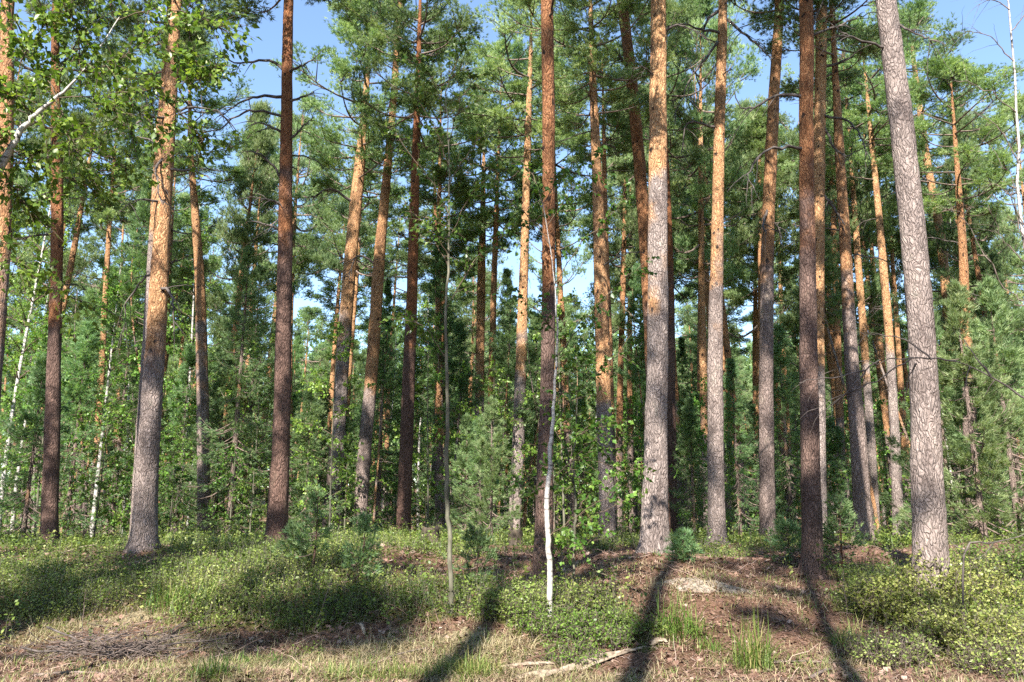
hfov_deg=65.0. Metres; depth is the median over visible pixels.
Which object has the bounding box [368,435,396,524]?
leafy sapling
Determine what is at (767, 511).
pine tree
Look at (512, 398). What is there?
pine tree
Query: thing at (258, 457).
leafy sapling
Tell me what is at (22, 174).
pine tree
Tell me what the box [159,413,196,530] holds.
leafy sapling
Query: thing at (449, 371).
pine tree
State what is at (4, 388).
pine tree
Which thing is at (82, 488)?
leafy sapling
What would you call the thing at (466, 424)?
young pine
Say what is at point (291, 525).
young pine
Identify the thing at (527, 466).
leafy sapling
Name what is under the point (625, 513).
young pine
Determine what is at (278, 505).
pine tree
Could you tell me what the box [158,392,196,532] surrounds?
leafy sapling
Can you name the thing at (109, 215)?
pine tree
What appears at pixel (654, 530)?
pine tree
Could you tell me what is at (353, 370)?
pine tree
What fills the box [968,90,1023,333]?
pine tree
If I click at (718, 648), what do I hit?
grass tuft
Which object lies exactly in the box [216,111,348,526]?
pine tree
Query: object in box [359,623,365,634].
split log
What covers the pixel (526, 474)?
leafy sapling
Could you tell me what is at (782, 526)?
young pine
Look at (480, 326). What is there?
pine tree
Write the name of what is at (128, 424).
spruce tree
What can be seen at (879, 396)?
pine tree
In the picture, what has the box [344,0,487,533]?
pine tree
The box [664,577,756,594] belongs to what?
lichen patch
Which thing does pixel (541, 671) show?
split log
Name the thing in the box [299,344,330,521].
pine tree
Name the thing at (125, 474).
leafy sapling
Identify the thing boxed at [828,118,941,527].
pine tree
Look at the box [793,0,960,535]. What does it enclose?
pine tree
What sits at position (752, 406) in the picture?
spruce tree
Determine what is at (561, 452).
leafy sapling
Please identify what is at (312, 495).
young pine
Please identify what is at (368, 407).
pine tree
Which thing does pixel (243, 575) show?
bilberry cover
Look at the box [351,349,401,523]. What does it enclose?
pine tree
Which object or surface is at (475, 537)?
young pine
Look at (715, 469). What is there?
pine tree
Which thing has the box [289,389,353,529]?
young pine
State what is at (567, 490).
leafy sapling
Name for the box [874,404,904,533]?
spruce tree
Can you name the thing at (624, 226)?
pine tree
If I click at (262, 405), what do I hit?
pine tree
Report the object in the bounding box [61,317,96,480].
pine tree
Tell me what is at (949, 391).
young pine
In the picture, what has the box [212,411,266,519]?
leafy sapling
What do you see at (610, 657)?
split log
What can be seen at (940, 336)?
birch tree
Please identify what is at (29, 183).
pine tree
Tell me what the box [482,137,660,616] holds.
birch tree
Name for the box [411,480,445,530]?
leafy sapling
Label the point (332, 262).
pine tree
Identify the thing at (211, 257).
pine tree
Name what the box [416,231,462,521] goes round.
tree
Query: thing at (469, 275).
pine tree
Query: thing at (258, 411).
leafy sapling
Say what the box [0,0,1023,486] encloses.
sky
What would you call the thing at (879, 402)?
leafy sapling
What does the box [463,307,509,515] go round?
pine tree
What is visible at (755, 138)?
pine tree
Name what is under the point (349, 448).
young pine
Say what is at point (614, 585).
tree stump
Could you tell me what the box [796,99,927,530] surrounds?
pine tree
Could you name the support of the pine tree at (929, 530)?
on the ground at (700, 605)
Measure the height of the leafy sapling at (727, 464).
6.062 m
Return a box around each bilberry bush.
[471,573,558,625]
[512,601,597,642]
[538,634,607,669]
[553,572,615,615]
[564,605,645,650]
[831,557,965,633]
[837,614,943,671]
[885,542,1023,616]
[904,587,1023,659]
[943,631,1023,679]
[950,527,1023,589]
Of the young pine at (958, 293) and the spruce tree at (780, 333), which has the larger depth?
the spruce tree at (780, 333)
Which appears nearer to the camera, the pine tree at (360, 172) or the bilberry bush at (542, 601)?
the bilberry bush at (542, 601)
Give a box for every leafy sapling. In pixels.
[0,315,105,539]
[0,334,27,492]
[0,379,40,522]
[0,424,34,530]
[0,464,19,533]
[3,456,38,529]
[19,481,62,525]
[59,402,133,541]
[60,471,100,533]
[63,442,121,531]
[85,309,198,529]
[97,470,130,529]
[99,430,135,532]
[103,440,133,533]
[114,374,196,529]
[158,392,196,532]
[158,464,204,532]
[159,364,213,532]
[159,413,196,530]
[173,457,214,515]
[194,389,270,528]
[203,442,258,532]
[210,334,306,527]
[211,476,237,519]
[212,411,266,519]
[215,466,268,537]
[230,429,269,515]
[265,462,301,523]
[288,445,335,526]
[289,429,321,525]
[290,316,389,531]
[323,460,377,530]
[342,442,385,522]
[346,468,374,527]
[347,418,387,530]
[349,417,394,506]
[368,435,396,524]
[368,469,391,527]
[371,460,413,532]
[386,312,481,527]
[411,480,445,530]
[413,425,464,524]
[416,485,434,528]
[418,399,468,525]
[450,355,534,526]
[483,424,532,526]
[485,445,531,528]
[496,418,536,526]
[499,418,536,524]
[512,287,618,526]
[521,466,534,527]
[524,404,583,528]
[535,425,585,526]
[539,387,656,589]
[553,455,595,531]
[558,421,598,532]
[577,408,642,536]
[595,392,643,534]
[615,369,644,532]
[616,456,642,531]
[626,393,689,528]
[669,376,758,528]
[679,418,701,526]
[697,422,750,518]
[724,377,784,528]
[725,431,757,531]
[774,427,795,516]
[775,455,800,519]
[776,449,800,526]
[776,492,800,537]
[793,436,849,531]
[827,403,885,520]
[827,486,852,521]
[828,350,911,523]
[829,421,891,528]
[843,396,891,531]
[877,459,891,530]
[883,395,909,504]
[883,479,904,522]
[887,474,910,533]
[902,465,910,530]
[943,429,1010,525]
[943,461,963,516]
[967,361,1023,518]
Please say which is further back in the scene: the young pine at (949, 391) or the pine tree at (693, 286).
the pine tree at (693, 286)
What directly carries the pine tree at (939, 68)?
on the ground at (700, 605)
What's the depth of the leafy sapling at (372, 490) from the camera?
35.19 m
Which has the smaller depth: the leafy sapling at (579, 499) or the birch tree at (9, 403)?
the birch tree at (9, 403)
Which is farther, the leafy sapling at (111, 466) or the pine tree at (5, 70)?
the leafy sapling at (111, 466)
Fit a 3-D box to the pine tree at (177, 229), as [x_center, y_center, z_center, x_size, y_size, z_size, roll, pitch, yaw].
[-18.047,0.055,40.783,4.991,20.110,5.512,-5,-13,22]
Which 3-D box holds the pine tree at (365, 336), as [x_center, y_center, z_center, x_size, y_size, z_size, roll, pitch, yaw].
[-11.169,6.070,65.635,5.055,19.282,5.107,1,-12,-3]
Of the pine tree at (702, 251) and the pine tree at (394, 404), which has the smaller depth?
the pine tree at (702, 251)
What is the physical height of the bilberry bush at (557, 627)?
0.460 m
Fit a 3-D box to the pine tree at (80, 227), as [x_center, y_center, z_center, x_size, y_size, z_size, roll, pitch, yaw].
[-16.357,-2.466,30.604,5.232,20.267,5.301,11,-16,-43]
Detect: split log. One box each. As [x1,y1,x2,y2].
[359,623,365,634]
[499,661,557,667]
[512,669,569,678]
[532,665,580,679]
[560,648,632,668]
[578,645,647,670]
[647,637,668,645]
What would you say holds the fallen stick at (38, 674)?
on the ground at (700, 605)
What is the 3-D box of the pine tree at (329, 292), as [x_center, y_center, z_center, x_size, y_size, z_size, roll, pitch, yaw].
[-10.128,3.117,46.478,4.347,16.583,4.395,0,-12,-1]
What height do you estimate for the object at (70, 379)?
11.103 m
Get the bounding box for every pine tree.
[0,0,54,403]
[0,322,28,457]
[3,250,79,531]
[6,142,104,533]
[6,248,35,335]
[7,167,69,318]
[11,35,85,253]
[14,0,164,544]
[19,26,160,533]
[22,253,96,532]
[44,54,186,531]
[47,193,144,527]
[61,280,99,526]
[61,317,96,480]
[67,284,132,530]
[71,159,178,534]
[77,0,260,542]
[93,297,143,530]
[103,26,265,533]
[109,172,210,342]
[112,0,240,553]
[117,134,230,451]
[124,204,229,370]
[136,248,211,345]
[160,338,187,502]
[168,242,242,507]
[170,216,236,530]
[182,0,352,544]
[189,98,302,536]
[203,129,309,533]
[210,267,262,412]
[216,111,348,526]
[234,319,272,520]
[251,89,354,517]
[255,338,304,425]
[268,0,449,531]
[292,305,333,490]
[296,73,411,526]
[296,361,317,477]
[297,151,396,473]
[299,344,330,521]
[302,341,329,521]
[303,267,370,362]
[310,176,409,523]
[315,349,359,400]
[322,0,475,531]
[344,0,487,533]
[349,350,365,526]
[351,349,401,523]
[353,305,404,522]
[358,198,432,529]
[368,135,494,525]
[370,26,502,532]
[373,326,400,447]
[397,192,487,528]
[404,284,455,420]
[417,307,474,528]
[421,366,432,481]
[422,34,560,533]
[429,102,532,524]
[431,252,508,528]
[447,0,621,533]
[448,236,514,524]
[448,254,509,525]
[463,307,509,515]
[478,49,632,533]
[485,343,513,517]
[486,0,684,542]
[487,305,527,520]
[497,368,513,485]
[509,173,592,523]
[512,373,538,514]
[524,37,649,533]
[529,0,557,587]
[555,292,594,435]
[555,340,575,523]
[558,133,692,536]
[561,0,688,378]
[582,86,685,532]
[582,292,634,418]
[583,387,595,432]
[587,185,643,496]
[589,0,739,532]
[600,78,712,530]
[613,365,626,449]
[614,381,627,513]
[624,338,642,466]
[626,0,713,553]
[629,115,709,526]
[635,0,778,531]
[642,24,764,536]
[647,105,742,526]
[666,0,773,544]
[667,58,776,529]
[669,137,783,534]
[674,285,706,520]
[675,279,743,358]
[678,303,740,386]
[688,255,751,356]
[704,104,799,531]
[706,97,799,521]
[715,0,798,541]
[723,169,799,530]
[724,344,752,457]
[727,0,876,579]
[731,352,750,422]
[735,121,825,516]
[738,368,753,499]
[740,0,911,542]
[743,97,866,531]
[749,262,828,386]
[751,0,882,532]
[774,113,889,527]
[777,194,855,509]
[779,13,928,530]
[782,41,903,531]
[786,332,844,531]
[791,286,873,500]
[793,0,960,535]
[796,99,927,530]
[799,284,871,489]
[819,0,953,606]
[825,63,940,534]
[825,383,844,422]
[825,384,834,517]
[826,328,862,430]
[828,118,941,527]
[841,0,1022,508]
[843,298,878,397]
[853,181,941,409]
[856,292,908,522]
[862,31,1023,535]
[863,354,882,444]
[869,329,909,484]
[870,351,885,524]
[883,159,973,532]
[895,144,1014,510]
[902,220,1002,527]
[906,292,958,388]
[925,183,984,369]
[926,91,1023,460]
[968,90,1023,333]
[969,210,1023,343]
[976,233,1023,343]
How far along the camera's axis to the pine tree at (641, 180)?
20.88 m
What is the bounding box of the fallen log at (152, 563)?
[147,554,183,567]
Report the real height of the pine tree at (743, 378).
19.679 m
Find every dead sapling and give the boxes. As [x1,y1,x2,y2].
[78,593,88,635]
[314,579,350,630]
[840,568,847,616]
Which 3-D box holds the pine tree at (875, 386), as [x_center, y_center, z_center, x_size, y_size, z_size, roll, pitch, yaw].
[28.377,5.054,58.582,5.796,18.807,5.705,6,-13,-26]
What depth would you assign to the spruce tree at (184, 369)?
26.92 m
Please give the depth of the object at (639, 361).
40.13 m
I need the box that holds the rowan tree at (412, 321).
[375,23,527,612]
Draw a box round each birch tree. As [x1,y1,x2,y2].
[0,0,261,347]
[0,164,89,530]
[0,292,73,534]
[61,264,142,536]
[95,225,145,535]
[164,184,228,527]
[185,433,196,524]
[375,322,403,522]
[394,298,434,531]
[423,362,433,526]
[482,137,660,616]
[567,291,632,532]
[575,334,616,518]
[623,291,643,429]
[825,373,849,451]
[841,265,885,424]
[931,204,1002,521]
[936,331,961,514]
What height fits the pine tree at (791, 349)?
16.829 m
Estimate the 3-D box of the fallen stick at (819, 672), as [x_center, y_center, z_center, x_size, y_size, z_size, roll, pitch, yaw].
[3.020,3.227,7.826,0.050,0.047,0.657,-11,-16,42]
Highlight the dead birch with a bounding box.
[912,0,1023,301]
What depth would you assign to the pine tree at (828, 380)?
51.06 m
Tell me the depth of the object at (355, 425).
39.26 m
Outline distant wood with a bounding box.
[1,302,1023,516]
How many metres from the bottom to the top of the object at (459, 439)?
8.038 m
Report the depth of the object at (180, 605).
9.92 m
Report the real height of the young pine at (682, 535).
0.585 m
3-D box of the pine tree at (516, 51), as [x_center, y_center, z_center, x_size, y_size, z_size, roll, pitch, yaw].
[-1.058,-2.512,31.730,6.288,20.726,6.475,-3,-12,16]
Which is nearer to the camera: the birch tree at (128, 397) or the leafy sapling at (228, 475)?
the leafy sapling at (228, 475)
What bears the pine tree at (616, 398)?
on the ground at (700, 605)
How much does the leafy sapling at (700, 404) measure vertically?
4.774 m
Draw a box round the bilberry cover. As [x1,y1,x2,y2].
[0,515,1023,657]
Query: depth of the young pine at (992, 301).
18.66 m
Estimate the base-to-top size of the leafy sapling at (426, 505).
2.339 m
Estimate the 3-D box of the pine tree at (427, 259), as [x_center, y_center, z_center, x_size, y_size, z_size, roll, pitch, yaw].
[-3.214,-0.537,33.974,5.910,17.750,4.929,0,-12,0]
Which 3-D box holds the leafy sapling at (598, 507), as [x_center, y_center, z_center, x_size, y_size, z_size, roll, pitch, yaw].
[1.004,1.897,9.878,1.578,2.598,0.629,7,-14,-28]
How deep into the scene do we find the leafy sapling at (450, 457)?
38.68 m
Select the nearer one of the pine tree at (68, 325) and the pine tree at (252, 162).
the pine tree at (252, 162)
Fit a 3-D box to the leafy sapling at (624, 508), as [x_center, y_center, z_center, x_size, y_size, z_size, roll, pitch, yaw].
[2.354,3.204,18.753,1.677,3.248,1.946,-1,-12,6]
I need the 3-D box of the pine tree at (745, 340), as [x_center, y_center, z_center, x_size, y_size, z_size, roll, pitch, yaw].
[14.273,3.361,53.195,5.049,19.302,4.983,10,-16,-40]
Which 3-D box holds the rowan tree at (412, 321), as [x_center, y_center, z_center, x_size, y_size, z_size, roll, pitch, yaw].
[-0.872,-0.440,10.325,2.171,7.559,1.363,0,-12,0]
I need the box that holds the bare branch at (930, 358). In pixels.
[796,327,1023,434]
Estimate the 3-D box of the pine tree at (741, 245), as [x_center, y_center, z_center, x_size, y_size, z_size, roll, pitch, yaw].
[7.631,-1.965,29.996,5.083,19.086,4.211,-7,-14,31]
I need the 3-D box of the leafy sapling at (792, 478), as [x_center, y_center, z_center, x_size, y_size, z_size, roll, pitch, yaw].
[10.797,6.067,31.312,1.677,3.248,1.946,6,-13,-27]
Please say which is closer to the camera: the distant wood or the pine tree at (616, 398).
the pine tree at (616, 398)
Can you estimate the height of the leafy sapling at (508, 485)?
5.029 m
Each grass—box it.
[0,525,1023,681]
[0,557,1022,681]
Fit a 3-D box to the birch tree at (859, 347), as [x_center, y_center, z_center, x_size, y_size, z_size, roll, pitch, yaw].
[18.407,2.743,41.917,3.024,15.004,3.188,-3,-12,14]
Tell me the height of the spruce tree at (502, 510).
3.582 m
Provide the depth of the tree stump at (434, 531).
14.97 m
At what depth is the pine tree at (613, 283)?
38.12 m
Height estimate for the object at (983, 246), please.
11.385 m
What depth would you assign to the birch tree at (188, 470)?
57.80 m
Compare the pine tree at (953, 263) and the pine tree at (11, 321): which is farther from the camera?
the pine tree at (11, 321)
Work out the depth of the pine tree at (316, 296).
46.08 m
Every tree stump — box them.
[421,524,439,545]
[508,528,524,545]
[582,536,598,549]
[609,580,616,598]
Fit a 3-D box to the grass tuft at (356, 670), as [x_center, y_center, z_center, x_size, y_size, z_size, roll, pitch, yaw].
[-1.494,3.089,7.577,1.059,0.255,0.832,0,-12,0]
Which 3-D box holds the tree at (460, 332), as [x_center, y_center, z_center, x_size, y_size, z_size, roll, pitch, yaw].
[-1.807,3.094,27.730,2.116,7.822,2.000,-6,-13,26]
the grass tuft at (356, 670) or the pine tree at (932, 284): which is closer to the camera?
the grass tuft at (356, 670)
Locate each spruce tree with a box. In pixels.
[0,352,92,542]
[2,319,129,538]
[61,302,169,540]
[122,341,217,535]
[160,336,264,534]
[161,245,302,537]
[177,264,299,532]
[261,387,349,533]
[293,477,303,519]
[325,312,426,529]
[346,327,456,531]
[456,422,500,528]
[485,464,508,529]
[521,440,557,532]
[668,396,727,539]
[698,357,781,535]
[733,322,847,535]
[735,403,786,537]
[826,413,876,535]
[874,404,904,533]
[960,300,1023,530]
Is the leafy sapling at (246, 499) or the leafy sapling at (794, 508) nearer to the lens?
the leafy sapling at (246, 499)
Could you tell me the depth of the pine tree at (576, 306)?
59.12 m
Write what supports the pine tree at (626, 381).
on the ground at (700, 605)
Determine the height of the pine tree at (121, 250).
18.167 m
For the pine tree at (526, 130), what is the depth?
28.45 m
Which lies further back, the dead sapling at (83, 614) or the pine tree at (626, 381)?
the pine tree at (626, 381)
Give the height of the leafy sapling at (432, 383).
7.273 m
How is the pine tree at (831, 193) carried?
on the ground at (700, 605)
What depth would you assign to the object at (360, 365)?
56.42 m
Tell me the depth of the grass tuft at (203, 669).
7.36 m
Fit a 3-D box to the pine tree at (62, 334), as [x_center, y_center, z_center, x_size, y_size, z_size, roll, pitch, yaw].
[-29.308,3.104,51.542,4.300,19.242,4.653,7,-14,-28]
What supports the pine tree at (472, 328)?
on the ground at (700, 605)
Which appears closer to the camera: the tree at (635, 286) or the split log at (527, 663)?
the split log at (527, 663)
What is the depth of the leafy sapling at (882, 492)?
58.53 m
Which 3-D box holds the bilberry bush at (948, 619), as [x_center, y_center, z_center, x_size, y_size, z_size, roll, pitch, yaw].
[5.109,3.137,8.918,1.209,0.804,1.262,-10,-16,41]
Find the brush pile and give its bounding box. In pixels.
[0,616,266,668]
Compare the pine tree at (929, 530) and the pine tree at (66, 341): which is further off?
the pine tree at (66, 341)
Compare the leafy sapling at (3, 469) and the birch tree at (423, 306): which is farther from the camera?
the birch tree at (423, 306)
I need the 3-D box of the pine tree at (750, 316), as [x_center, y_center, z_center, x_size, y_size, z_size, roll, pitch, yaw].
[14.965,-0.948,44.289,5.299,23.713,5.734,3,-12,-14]
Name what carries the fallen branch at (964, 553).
on the ground at (700, 605)
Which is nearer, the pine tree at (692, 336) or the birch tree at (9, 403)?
the birch tree at (9, 403)
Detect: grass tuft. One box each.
[0,619,93,650]
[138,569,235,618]
[171,642,257,680]
[223,649,288,667]
[316,654,388,681]
[326,634,432,658]
[383,653,443,681]
[412,642,521,680]
[432,631,553,659]
[635,590,743,642]
[672,629,734,655]
[711,608,850,674]
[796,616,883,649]
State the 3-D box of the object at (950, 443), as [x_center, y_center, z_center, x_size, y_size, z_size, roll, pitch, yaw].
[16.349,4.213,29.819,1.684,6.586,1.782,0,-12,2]
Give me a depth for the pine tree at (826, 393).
75.78 m
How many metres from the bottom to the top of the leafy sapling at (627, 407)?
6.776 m
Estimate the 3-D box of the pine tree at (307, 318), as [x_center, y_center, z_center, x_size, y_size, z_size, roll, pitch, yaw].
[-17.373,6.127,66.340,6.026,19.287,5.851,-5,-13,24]
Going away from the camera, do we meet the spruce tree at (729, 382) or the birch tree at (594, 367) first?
the spruce tree at (729, 382)
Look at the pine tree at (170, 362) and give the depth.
52.60 m
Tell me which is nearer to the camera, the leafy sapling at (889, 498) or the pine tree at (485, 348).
the leafy sapling at (889, 498)
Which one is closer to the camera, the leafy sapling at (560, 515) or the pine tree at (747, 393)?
the leafy sapling at (560, 515)
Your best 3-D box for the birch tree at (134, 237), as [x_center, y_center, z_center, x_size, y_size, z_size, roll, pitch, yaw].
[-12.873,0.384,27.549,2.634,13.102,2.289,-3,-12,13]
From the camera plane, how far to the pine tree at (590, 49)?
19.08 m
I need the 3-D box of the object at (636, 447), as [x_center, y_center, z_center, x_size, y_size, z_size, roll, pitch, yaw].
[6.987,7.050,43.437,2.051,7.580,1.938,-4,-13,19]
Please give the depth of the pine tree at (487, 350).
70.42 m
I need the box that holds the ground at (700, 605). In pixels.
[0,487,1023,681]
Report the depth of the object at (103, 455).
45.37 m
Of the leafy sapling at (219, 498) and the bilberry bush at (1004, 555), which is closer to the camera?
the bilberry bush at (1004, 555)
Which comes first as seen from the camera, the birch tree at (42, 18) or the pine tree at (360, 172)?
the birch tree at (42, 18)
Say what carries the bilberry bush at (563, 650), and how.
on the ground at (700, 605)
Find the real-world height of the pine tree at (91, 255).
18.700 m
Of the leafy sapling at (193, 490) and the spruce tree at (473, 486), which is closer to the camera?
the leafy sapling at (193, 490)
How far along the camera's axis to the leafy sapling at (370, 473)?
30.25 m
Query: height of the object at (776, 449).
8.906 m
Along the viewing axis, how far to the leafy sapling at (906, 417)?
38.06 m
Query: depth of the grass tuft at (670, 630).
8.85 m
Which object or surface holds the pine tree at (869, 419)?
on the ground at (700, 605)
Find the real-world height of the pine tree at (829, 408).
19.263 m
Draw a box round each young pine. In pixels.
[270,518,312,562]
[282,478,332,575]
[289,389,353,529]
[313,398,370,532]
[339,510,384,587]
[430,412,497,536]
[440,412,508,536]
[441,521,498,583]
[449,394,527,541]
[554,391,626,536]
[623,479,627,531]
[658,527,703,562]
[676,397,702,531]
[730,399,800,534]
[762,514,800,563]
[823,488,868,572]
[879,310,1023,534]
[897,277,1023,542]
[946,334,1016,532]
[947,275,1023,541]
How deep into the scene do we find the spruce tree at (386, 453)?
29.85 m
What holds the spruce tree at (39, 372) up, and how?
on the ground at (700, 605)
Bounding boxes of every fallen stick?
[30,671,101,676]
[378,647,429,660]
[771,660,840,663]
[807,668,831,678]
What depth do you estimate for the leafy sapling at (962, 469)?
26.62 m
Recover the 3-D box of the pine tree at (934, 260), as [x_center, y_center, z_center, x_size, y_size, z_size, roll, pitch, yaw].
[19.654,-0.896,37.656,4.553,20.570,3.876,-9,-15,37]
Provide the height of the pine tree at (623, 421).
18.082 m
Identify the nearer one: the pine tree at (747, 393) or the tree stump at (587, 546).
the tree stump at (587, 546)
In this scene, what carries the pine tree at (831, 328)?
on the ground at (700, 605)
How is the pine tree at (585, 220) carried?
on the ground at (700, 605)
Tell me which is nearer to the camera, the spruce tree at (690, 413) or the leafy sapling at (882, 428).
the spruce tree at (690, 413)
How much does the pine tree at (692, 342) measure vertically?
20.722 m
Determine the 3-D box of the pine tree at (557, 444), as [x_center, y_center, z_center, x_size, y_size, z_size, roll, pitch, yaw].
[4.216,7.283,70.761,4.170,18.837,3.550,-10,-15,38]
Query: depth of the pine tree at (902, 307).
42.83 m
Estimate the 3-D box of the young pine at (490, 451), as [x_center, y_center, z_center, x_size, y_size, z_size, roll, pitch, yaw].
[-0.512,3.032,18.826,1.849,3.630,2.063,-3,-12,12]
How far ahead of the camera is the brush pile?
8.50 m
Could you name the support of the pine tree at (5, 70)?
on the ground at (700, 605)
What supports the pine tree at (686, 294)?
on the ground at (700, 605)
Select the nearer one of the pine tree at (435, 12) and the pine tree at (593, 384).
the pine tree at (435, 12)
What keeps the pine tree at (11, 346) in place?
on the ground at (700, 605)
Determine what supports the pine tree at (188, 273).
on the ground at (700, 605)
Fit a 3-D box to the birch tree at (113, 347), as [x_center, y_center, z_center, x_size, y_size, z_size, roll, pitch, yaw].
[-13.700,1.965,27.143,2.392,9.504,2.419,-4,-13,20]
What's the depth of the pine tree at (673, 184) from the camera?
37.17 m
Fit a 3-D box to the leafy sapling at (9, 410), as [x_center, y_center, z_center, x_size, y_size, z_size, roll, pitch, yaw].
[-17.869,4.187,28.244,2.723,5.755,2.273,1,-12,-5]
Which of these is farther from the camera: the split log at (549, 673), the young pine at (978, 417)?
the young pine at (978, 417)
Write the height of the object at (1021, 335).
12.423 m
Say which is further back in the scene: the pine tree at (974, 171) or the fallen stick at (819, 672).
the pine tree at (974, 171)
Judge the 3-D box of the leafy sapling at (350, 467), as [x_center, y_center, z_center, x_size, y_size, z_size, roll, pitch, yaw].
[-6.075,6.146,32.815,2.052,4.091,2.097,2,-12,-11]
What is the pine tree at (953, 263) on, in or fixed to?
on the ground at (700, 605)
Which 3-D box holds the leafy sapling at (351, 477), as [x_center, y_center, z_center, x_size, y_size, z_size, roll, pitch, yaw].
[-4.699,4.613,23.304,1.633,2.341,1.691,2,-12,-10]
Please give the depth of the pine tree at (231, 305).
57.26 m
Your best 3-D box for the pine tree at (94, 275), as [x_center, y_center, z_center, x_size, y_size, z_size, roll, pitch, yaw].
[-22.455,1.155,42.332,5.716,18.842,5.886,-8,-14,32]
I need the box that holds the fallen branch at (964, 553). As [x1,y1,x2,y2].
[948,534,1023,626]
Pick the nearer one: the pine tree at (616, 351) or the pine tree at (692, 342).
the pine tree at (616, 351)
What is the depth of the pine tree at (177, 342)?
46.58 m
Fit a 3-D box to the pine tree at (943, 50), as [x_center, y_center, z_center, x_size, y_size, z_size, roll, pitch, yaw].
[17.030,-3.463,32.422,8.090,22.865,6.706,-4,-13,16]
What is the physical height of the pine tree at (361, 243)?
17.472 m
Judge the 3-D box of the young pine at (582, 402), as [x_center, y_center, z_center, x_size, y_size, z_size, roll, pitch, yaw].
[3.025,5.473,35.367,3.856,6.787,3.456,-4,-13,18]
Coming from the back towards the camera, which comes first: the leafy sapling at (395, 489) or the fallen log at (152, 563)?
the leafy sapling at (395, 489)
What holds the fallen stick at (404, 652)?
on the ground at (700, 605)
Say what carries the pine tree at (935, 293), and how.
on the ground at (700, 605)
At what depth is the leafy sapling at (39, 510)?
24.68 m
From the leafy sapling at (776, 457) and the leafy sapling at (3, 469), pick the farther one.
the leafy sapling at (776, 457)
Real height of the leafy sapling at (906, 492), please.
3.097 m
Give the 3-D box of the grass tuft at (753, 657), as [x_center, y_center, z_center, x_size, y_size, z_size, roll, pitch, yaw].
[2.517,2.993,8.128,1.394,0.672,1.182,4,-13,-17]

